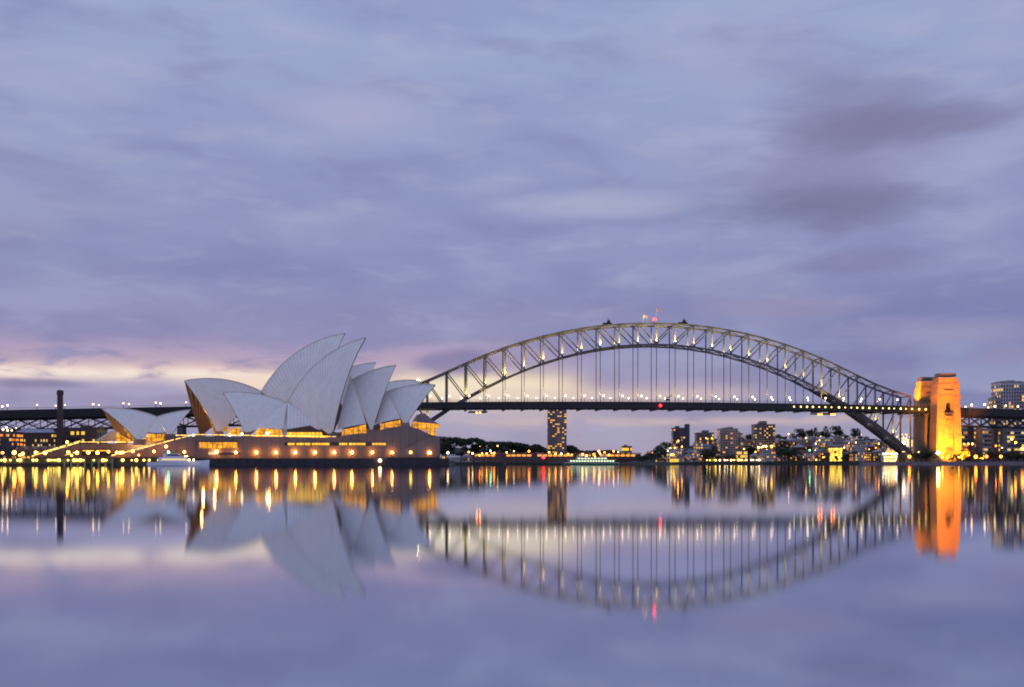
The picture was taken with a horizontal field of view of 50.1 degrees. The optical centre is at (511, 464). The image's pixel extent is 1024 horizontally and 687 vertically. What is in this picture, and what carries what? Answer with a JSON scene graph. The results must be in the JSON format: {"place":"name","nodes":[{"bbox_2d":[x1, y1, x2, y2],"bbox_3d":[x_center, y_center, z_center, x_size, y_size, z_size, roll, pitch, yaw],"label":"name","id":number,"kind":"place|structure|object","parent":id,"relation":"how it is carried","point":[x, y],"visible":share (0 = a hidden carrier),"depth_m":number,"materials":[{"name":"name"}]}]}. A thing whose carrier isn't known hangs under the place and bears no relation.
{"place":"outdoors","nodes":[
{"label":"outdoors","id":0,"kind":"place"},
{"bbox_2d":[15,429,55,446],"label":"warehouse","id":1,"kind":"structure","parent":0,"point":[39,437],"depth_m":880.00,"materials":[{"name":"brick"}]},
{"bbox_2d":[64,425,96,446],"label":"brick building","id":2,"kind":"structure","parent":0,"point":[84,434],"depth_m":880.00,"materials":[{"name":"brown brick"}]},
{"bbox_2d":[449,460,506,465],"bbox_3d":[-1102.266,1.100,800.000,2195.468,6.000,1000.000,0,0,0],"label":"ground","id":3,"kind":"structure","parent":0,"point":[452,463],"depth_m":884.42,"materials":[{"name":"black concrete"}]},
{"bbox_2d":[0,429,22,457],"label":"quay building","id":4,"kind":"structure","parent":3,"relation":"on","point":[17,439],"depth_m":800.00,"materials":[{"name":"blue stone"}]},
{"bbox_2d":[16,446,28,457],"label":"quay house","id":5,"kind":"structure","parent":3,"relation":"on","point":[20,449],"depth_m":720.00,"materials":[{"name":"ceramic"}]},
{"bbox_2d":[26,446,37,457],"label":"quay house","id":6,"kind":"structure","parent":3,"relation":"on","point":[30,450],"depth_m":720.00,"materials":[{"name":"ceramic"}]},
{"bbox_2d":[36,446,46,455],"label":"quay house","id":7,"kind":"structure","parent":3,"relation":"on","point":[40,449],"depth_m":720.00,"materials":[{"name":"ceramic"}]},
{"bbox_2d":[45,446,55,452],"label":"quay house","id":8,"kind":"structure","parent":3,"relation":"on","point":[49,448],"depth_m":720.00,"materials":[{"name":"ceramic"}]},
{"bbox_2d":[56,390,63,446],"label":"chimney","id":9,"kind":"object","parent":3,"relation":"on","point":[60,430],"visible":0.82,"depth_m":868.18,"materials":[{"name":"brick"}]},
{"bbox_2d":[96,426,107,443],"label":"brick building","id":10,"kind":"structure","parent":3,"relation":"on","point":[101,431],"depth_m":868.00,"materials":[{"name":"brown"}]},
{"bbox_2d":[0,405,273,436],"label":"approach viaduct","id":11,"kind":"object","parent":3,"relation":"on","point":[35,415],"visible":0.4,"depth_m":974.27,"materials":[{"name":"metal"}]},
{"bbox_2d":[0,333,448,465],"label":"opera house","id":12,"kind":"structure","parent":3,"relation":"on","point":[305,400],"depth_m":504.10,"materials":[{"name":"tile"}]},
{"bbox_2d":[95,407,190,444],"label":"shell restaurant","id":13,"kind":"structure","parent":12,"relation":"on","point":[133,425],"depth_m":471.36,"materials":[{"name":"tile"}]},
{"bbox_2d":[199,442,236,447],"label":"window","id":14,"kind":"structure","parent":12,"relation":"in","point":[201,444],"depth_m":468.08,"materials":[{"name":"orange glass"}]},
{"bbox_2d":[227,428,241,434],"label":"foyer window","id":15,"kind":"structure","parent":12,"relation":"in","point":[235,431],"depth_m":529.63,"materials":[{"name":"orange glass"}]},
{"bbox_2d":[254,428,281,436],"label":"foyer window","id":16,"kind":"structure","parent":12,"relation":"in","point":[261,431],"depth_m":492.89,"materials":[{"name":"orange glass"}]},
{"bbox_2d":[287,432,322,437],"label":"foyer window","id":17,"kind":"structure","parent":12,"relation":"in","point":[289,434],"depth_m":496.33,"materials":[{"name":"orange glass"}]},
{"bbox_2d":[342,425,366,435],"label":"foyer window","id":18,"kind":"structure","parent":12,"relation":"in","point":[359,429],"depth_m":504.51,"materials":[{"name":"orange glass"}]},
{"bbox_2d":[380,420,400,429],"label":"foyer window","id":19,"kind":"structure","parent":12,"relation":"in","point":[397,423],"depth_m":511.33,"materials":[{"name":"orange glass"}]},
{"bbox_2d":[411,421,439,430],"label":"foyer window","id":20,"kind":"structure","parent":12,"relation":"in","point":[422,426],"depth_m":522.31,"materials":[{"name":"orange glass"}]},
{"bbox_2d":[427,430,435,435],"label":"foyer window","id":21,"kind":"structure","parent":12,"relation":"in","point":[433,432],"depth_m":523.84,"materials":[{"name":"orange glass"}]},
{"bbox_2d":[440,454,460,461],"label":"wharf marquee","id":22,"kind":"object","parent":3,"relation":"on","point":[455,458],"visible":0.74,"depth_m":905.50,"materials":[{"name":"white fabric"}]},
{"bbox_2d":[461,455,471,461],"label":"wharf shed","id":23,"kind":"structure","parent":3,"relation":"on","point":[466,458],"depth_m":905.00,"materials":[{"name":"grey"}]},
{"bbox_2d":[408,322,930,461],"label":"arch bridge","id":24,"kind":"structure","parent":3,"relation":"on","point":[856,412],"depth_m":1043.82,"materials":[{"name":"grey metal"}]},
{"bbox_2d":[810,411,834,414],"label":"maintenance gantry","id":25,"kind":"object","parent":24,"relation":"hanging from","point":[818,413],"visible":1,"depth_m":1048.24,"materials":[{"name":"metal"}]},
{"bbox_2d":[0,465,1023,686],"bbox_3d":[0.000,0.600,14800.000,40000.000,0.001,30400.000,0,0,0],"label":"water","id":26,"kind":"structure","parent":0,"point":[574,576],"depth_m":5.87,"materials":[{"name":"blue liquid"}]},
{"bbox_2d":[147,450,209,465],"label":"motor yacht","id":27,"kind":"object","parent":26,"relation":"on","point":[168,458],"visible":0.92,"depth_m":437.96,"materials":[{"name":"white paint"}]},
{"bbox_2d":[162,458,186,459],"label":"cabin window","id":28,"kind":"structure","parent":27,"relation":"in","point":[162,458],"depth_m":437.90,"materials":[{"name":"yellow glass"}]},
{"bbox_2d":[562,454,620,464],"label":"ferry","id":29,"kind":"object","parent":26,"relation":"on","point":[591,460],"visible":0.95,"depth_m":856.43,"materials":[{"name":"white metal"}]},
{"bbox_2d":[860,462,1023,464],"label":"seawall","id":30,"kind":"object","parent":26,"relation":"in","point":[941,463],"visible":0.67,"depth_m":988.40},
{"bbox_2d":[0,0,1023,455],"label":"sky","id":31,"kind":"structure","parent":0,"point":[190,189],"materials":[{"name":"purple"}]},
{"bbox_2d":[441,438,1021,464],"bbox_3d":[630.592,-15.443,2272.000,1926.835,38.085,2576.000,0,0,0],"label":"hills","id":32,"kind":"structure","parent":0,"point":[654,462],"depth_m":1192.94,"materials":[{"name":"plant"}]},
{"bbox_2d":[440,436,596,456],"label":"woodland","id":33,"kind":"object","parent":32,"relation":"on","point":[503,447],"visible":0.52,"depth_m":1778.02,"materials":[{"name":"green plant"}]},
{"bbox_2d":[464,453,641,461],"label":"waterfront arcade","id":34,"kind":"object","parent":32,"relation":"on","point":[549,457],"visible":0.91,"depth_m":1696.00,"materials":[{"name":"brick"}]},
{"bbox_2d":[547,410,566,462],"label":"tower block","id":35,"kind":"structure","parent":32,"relation":"on","point":[556,431],"depth_m":1740.00,"materials":[{"name":"concrete"}]},
{"bbox_2d":[548,410,565,434],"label":"window","id":36,"kind":"structure","parent":35,"relation":"in","point":[548,410],"depth_m":1739.98,"materials":[{"name":"glass"}]},
{"bbox_2d":[596,450,620,452],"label":"waterfront hall","id":37,"kind":"structure","parent":32,"relation":"on","point":[608,451],"depth_m":1750.00,"materials":[{"name":"red tile"}]},
{"bbox_2d":[621,445,631,452],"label":"waterfront hall","id":38,"kind":"structure","parent":32,"relation":"on","point":[626,449],"depth_m":1750.00,"materials":[{"name":"yellow"}]},
{"bbox_2d":[660,442,668,448],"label":"tree","id":39,"kind":"object","parent":32,"relation":"on","point":[664,445],"visible":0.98,"depth_m":1417.65,"materials":[{"name":"green plant"}]},
{"bbox_2d":[667,450,677,461],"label":"hillside house","id":40,"kind":"structure","parent":32,"relation":"on","point":[672,452],"depth_m":1217.85,"materials":[{"name":"brown"}]},
{"bbox_2d":[671,426,684,449],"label":"apartment block","id":41,"kind":"structure","parent":32,"relation":"on","point":[677,433],"depth_m":1340.00,"materials":[{"name":"grey concrete"}]},
{"bbox_2d":[677,454,684,461],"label":"hillside house","id":42,"kind":"structure","parent":32,"relation":"on","point":[681,458],"depth_m":1205.60,"materials":[{"name":"grey tile"}]},
{"bbox_2d":[680,447,690,454],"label":"hillside house","id":43,"kind":"structure","parent":32,"relation":"on","point":[683,449],"depth_m":1280.46,"materials":[{"name":"grey tile"}]},
{"bbox_2d":[684,424,689,446],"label":"stair tower","id":44,"kind":"structure","parent":32,"relation":"on","point":[687,434],"depth_m":1342.09,"materials":[{"name":"grey concrete"}]},
{"bbox_2d":[684,453,694,461],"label":"hillside house","id":45,"kind":"structure","parent":32,"relation":"on","point":[689,456],"depth_m":1205.03,"materials":[{"name":"grey"}]},
{"bbox_2d":[693,448,701,461],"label":"hillside house","id":46,"kind":"structure","parent":32,"relation":"on","point":[696,454],"depth_m":1203.63,"materials":[{"name":"grey tile"}]},
{"bbox_2d":[693,442,702,448],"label":"hillside house","id":47,"kind":"structure","parent":32,"relation":"on","point":[697,444],"depth_m":1316.75,"materials":[{"name":"grey"}]},
{"bbox_2d":[695,430,713,444],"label":"apartment block","id":48,"kind":"structure","parent":32,"relation":"on","point":[703,435],"depth_m":1390.00,"materials":[{"name":"grey concrete"}]},
{"bbox_2d":[699,448,712,461],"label":"tree","id":49,"kind":"object","parent":32,"relation":"on","point":[706,454],"visible":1,"depth_m":1197.75,"materials":[{"name":"green plant"}]},
{"bbox_2d":[717,427,737,459],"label":"apartment block","id":50,"kind":"structure","parent":32,"relation":"on","point":[727,440],"depth_m":1250.00,"materials":[{"name":"grey"}]},
{"bbox_2d":[738,432,742,449],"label":"apartment block","id":51,"kind":"structure","parent":32,"relation":"on","point":[740,441],"depth_m":1262.00,"materials":[{"name":"grey concrete"}]},
{"bbox_2d":[736,450,747,460],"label":"apartment block","id":52,"kind":"structure","parent":32,"relation":"on","point":[741,454],"depth_m":1205.00,"materials":[{"name":"yellow"}]},
{"bbox_2d":[743,439,750,446],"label":"hillside house","id":53,"kind":"structure","parent":32,"relation":"on","point":[746,442],"depth_m":1323.31,"materials":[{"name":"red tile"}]},
{"bbox_2d":[750,452,758,460],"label":"hillside house","id":54,"kind":"structure","parent":32,"relation":"on","point":[754,454],"depth_m":1198.92,"materials":[{"name":"grey"}]},
{"bbox_2d":[751,421,774,453],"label":"apartment block","id":55,"kind":"structure","parent":32,"relation":"on","point":[762,433],"depth_m":1290.00,"materials":[{"name":"brown"}]},
{"bbox_2d":[760,449,775,461],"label":"apartment block","id":56,"kind":"structure","parent":32,"relation":"on","point":[767,455],"depth_m":1190.00,"materials":[{"name":"grey"}]},
{"bbox_2d":[773,447,789,460],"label":"tree","id":57,"kind":"object","parent":32,"relation":"on","point":[780,450],"visible":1,"depth_m":1193.05,"materials":[{"name":"green plant"}]},
{"bbox_2d":[777,453,786,460],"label":"hillside house","id":58,"kind":"structure","parent":32,"relation":"on","point":[779,459],"depth_m":1195.48,"materials":[{"name":"brown"}]},
{"bbox_2d":[779,447,793,453],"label":"tree","id":59,"kind":"object","parent":32,"relation":"on","point":[788,449],"visible":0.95,"depth_m":1196.73,"materials":[{"name":"green plant"}]},
{"bbox_2d":[787,454,794,460],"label":"hillside house","id":60,"kind":"structure","parent":32,"relation":"on","point":[789,457],"depth_m":1194.45,"materials":[{"name":"brick"}]},
{"bbox_2d":[788,438,797,446],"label":"hillside house","id":61,"kind":"structure","parent":32,"relation":"on","point":[792,441],"depth_m":1322.74,"materials":[{"name":"grey"}]},
{"bbox_2d":[793,443,804,450],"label":"hillside house","id":62,"kind":"structure","parent":32,"relation":"on","point":[798,446],"depth_m":1271.86,"materials":[{"name":"brick"}]},
{"bbox_2d":[793,428,805,438],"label":"tree","id":63,"kind":"object","parent":32,"relation":"on","point":[800,433],"visible":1,"depth_m":1372.96,"materials":[{"name":"green plant"}]},
{"bbox_2d":[798,439,805,445],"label":"hillside house","id":64,"kind":"structure","parent":32,"relation":"on","point":[802,442],"depth_m":1310.66,"materials":[{"name":"grey"}]},
{"bbox_2d":[802,449,812,460],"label":"hillside house","id":65,"kind":"structure","parent":32,"relation":"on","point":[807,453],"depth_m":1193.36,"materials":[{"name":"grey tile"}]},
{"bbox_2d":[804,443,812,451],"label":"hillside house","id":66,"kind":"structure","parent":32,"relation":"on","point":[808,446],"depth_m":1276.21,"materials":[{"name":"brick"}]},
{"bbox_2d":[805,429,815,436],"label":"tree","id":67,"kind":"object","parent":32,"relation":"on","point":[810,432],"visible":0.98,"depth_m":1371.06,"materials":[{"name":"green plant"}]},
{"bbox_2d":[806,437,817,445],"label":"hillside house","id":68,"kind":"structure","parent":32,"relation":"on","point":[811,441],"depth_m":1323.03,"materials":[{"name":"grey"}]},
{"bbox_2d":[818,440,827,446],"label":"hillside house","id":69,"kind":"structure","parent":32,"relation":"on","point":[822,443],"depth_m":1322.73,"materials":[{"name":"brown"}]},
{"bbox_2d":[818,452,829,460],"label":"hillside house","id":70,"kind":"structure","parent":32,"relation":"on","point":[826,455],"depth_m":1198.21,"materials":[{"name":"brick"}]},
{"bbox_2d":[822,426,828,438],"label":"tree","id":71,"kind":"object","parent":32,"relation":"on","point":[826,430],"visible":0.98,"depth_m":1372.62,"materials":[{"name":"green plant"}]},
{"bbox_2d":[829,447,841,460],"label":"apartment block","id":72,"kind":"structure","parent":32,"relation":"on","point":[835,452],"depth_m":1199.88,"materials":[{"name":"yellow"}]},
{"bbox_2d":[829,426,843,435],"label":"tree","id":73,"kind":"object","parent":32,"relation":"on","point":[838,431],"visible":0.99,"depth_m":1371.99,"materials":[{"name":"green plant"}]},
{"bbox_2d":[834,438,843,445],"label":"hillside house","id":74,"kind":"structure","parent":32,"relation":"on","point":[838,441],"depth_m":1314.92,"materials":[{"name":"grey"}]},
{"bbox_2d":[844,443,853,452],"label":"hillside house","id":75,"kind":"structure","parent":32,"relation":"on","point":[849,447],"depth_m":1272.65,"materials":[{"name":"brown"}]},
{"bbox_2d":[849,451,856,460],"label":"hillside house","id":76,"kind":"structure","parent":32,"relation":"on","point":[853,458],"depth_m":1192.58,"materials":[{"name":"red tile"}]},
{"bbox_2d":[850,428,860,436],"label":"tree","id":77,"kind":"object","parent":32,"relation":"on","point":[855,433],"visible":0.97,"depth_m":1374.07,"materials":[{"name":"green plant"}]},
{"bbox_2d":[857,451,864,460],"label":"hillside house","id":78,"kind":"structure","parent":32,"relation":"on","point":[861,456],"depth_m":1191.57,"materials":[{"name":"grey"}]},
{"bbox_2d":[860,444,868,452],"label":"hillside house","id":79,"kind":"structure","parent":32,"relation":"on","point":[864,447],"depth_m":1283.44,"materials":[{"name":"grey"}]},
{"bbox_2d":[862,440,872,448],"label":"hillside house","id":80,"kind":"structure","parent":32,"relation":"on","point":[869,442],"depth_m":1310.55,"materials":[{"name":"grey"}]},
{"bbox_2d":[865,453,875,460],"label":"hillside house","id":81,"kind":"structure","parent":32,"relation":"on","point":[870,456],"depth_m":1189.54,"materials":[{"name":"brick"}]},
{"bbox_2d":[869,443,876,451],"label":"hillside house","id":82,"kind":"structure","parent":32,"relation":"on","point":[872,446],"depth_m":1272.59,"materials":[{"name":"brick"}]},
{"bbox_2d":[871,452,880,460],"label":"hillside house","id":83,"kind":"structure","parent":32,"relation":"on","point":[878,454],"depth_m":1198.86,"materials":[{"name":"grey tile"}]},
{"bbox_2d":[872,439,881,445],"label":"hillside house","id":84,"kind":"structure","parent":32,"relation":"on","point":[875,442],"depth_m":1313.44,"materials":[{"name":"brown"}]},
{"bbox_2d":[876,443,887,449],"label":"hillside house","id":85,"kind":"structure","parent":32,"relation":"on","point":[879,446],"depth_m":1278.75,"materials":[{"name":"brick"}]},
{"bbox_2d":[881,448,896,461],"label":"fairground pavilion","id":86,"kind":"structure","parent":32,"relation":"on","point":[887,456],"depth_m":1108.50,"materials":[{"name":"white"}]},
{"bbox_2d":[896,434,912,455],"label":"ferris wheel","id":87,"kind":"object","parent":32,"relation":"on","point":[903,442],"visible":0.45,"depth_m":1119.65,"materials":[{"name":"white"}]},
{"bbox_2d":[910,452,921,461],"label":"tree","id":88,"kind":"object","parent":32,"relation":"on","point":[914,455],"visible":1,"depth_m":1007.26,"materials":[{"name":"green plant"}]},
{"bbox_2d":[913,414,929,461],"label":"abutment","id":89,"kind":"object","parent":32,"relation":"on","point":[921,431],"visible":0.36,"depth_m":1069.13,"materials":[{"name":"stone"}]},
{"bbox_2d":[916,452,926,461],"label":"tree","id":90,"kind":"object","parent":32,"relation":"on","point":[921,454],"visible":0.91,"depth_m":1013.43,"materials":[{"name":"green plant"}]},
{"bbox_2d":[912,377,936,451],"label":"stone pylon","id":91,"kind":"object","parent":32,"relation":"on","point":[922,392],"visible":0.3,"depth_m":1090.64,"materials":[{"name":"stone"}]},
{"bbox_2d":[924,451,937,461],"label":"tree","id":92,"kind":"object","parent":32,"relation":"on","point":[933,456],"visible":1,"depth_m":1014.94,"materials":[{"name":"green plant"}]},
{"bbox_2d":[929,373,961,461],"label":"stone pylon","id":93,"kind":"object","parent":32,"relation":"on","point":[945,439],"visible":0.93,"depth_m":1043.02,"materials":[{"name":"stone"}]},
{"bbox_2d":[945,453,952,461],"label":"door","id":94,"kind":"structure","parent":93,"relation":"in","point":[946,454],"depth_m":1042.04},
{"bbox_2d":[952,454,963,461],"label":"tree","id":95,"kind":"object","parent":32,"relation":"on","point":[959,456],"visible":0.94,"depth_m":1010.08,"materials":[{"name":"yellow plant"}]},
{"bbox_2d":[959,449,970,461],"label":"tree","id":96,"kind":"object","parent":32,"relation":"on","point":[963,451],"visible":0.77,"depth_m":1017.78,"materials":[{"name":"yellow plant"}]},
{"bbox_2d":[961,428,975,454],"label":"office block","id":97,"kind":"structure","parent":32,"relation":"on","point":[964,434],"depth_m":1179.88,"materials":[{"name":"grey concrete"}]},
{"bbox_2d":[966,451,980,461],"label":"tree","id":98,"kind":"object","parent":32,"relation":"on","point":[969,453],"visible":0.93,"depth_m":1007.93,"materials":[{"name":"yellow plant"}]},
{"bbox_2d":[974,451,986,461],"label":"tree","id":99,"kind":"object","parent":32,"relation":"on","point":[980,454],"visible":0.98,"depth_m":1004.66,"materials":[{"name":"green plant"}]},
{"bbox_2d":[983,428,999,454],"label":"office block","id":100,"kind":"structure","parent":32,"relation":"on","point":[986,440],"depth_m":1189.88,"materials":[{"name":"grey"}]},
{"bbox_2d":[960,406,1023,460],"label":"approach viaduct","id":101,"kind":"object","parent":32,"relation":"on","point":[993,414],"visible":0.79,"depth_m":1071.22,"materials":[{"name":"metal"}]},
{"bbox_2d":[985,451,999,461],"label":"tree","id":102,"kind":"object","parent":32,"relation":"on","point":[991,454],"visible":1,"depth_m":1010.09,"materials":[{"name":"green plant"}]},
{"bbox_2d":[988,396,999,428],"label":"apartment tower","id":103,"kind":"structure","parent":32,"relation":"on","point":[993,401],"depth_m":1228.99,"materials":[{"name":"grey"}]},
{"bbox_2d":[991,380,1023,426],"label":"apartment tower","id":104,"kind":"structure","parent":32,"relation":"on","point":[1009,393],"depth_m":1230.00,"materials":[{"name":"grey concrete"}]},
{"bbox_2d":[1001,385,1023,409],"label":"window","id":105,"kind":"structure","parent":104,"relation":"in","point":[1001,385],"depth_m":1229.92,"materials":[{"name":"glass"}]},
{"bbox_2d":[999,429,1023,452],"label":"office block","id":106,"kind":"structure","parent":32,"relation":"on","point":[1017,435],"depth_m":1179.88,"materials":[{"name":"grey concrete"}]},
{"bbox_2d":[1007,451,1018,461],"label":"tree","id":107,"kind":"object","parent":32,"relation":"on","point":[1012,455],"visible":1,"depth_m":1011.47,"materials":[{"name":"green plant"}]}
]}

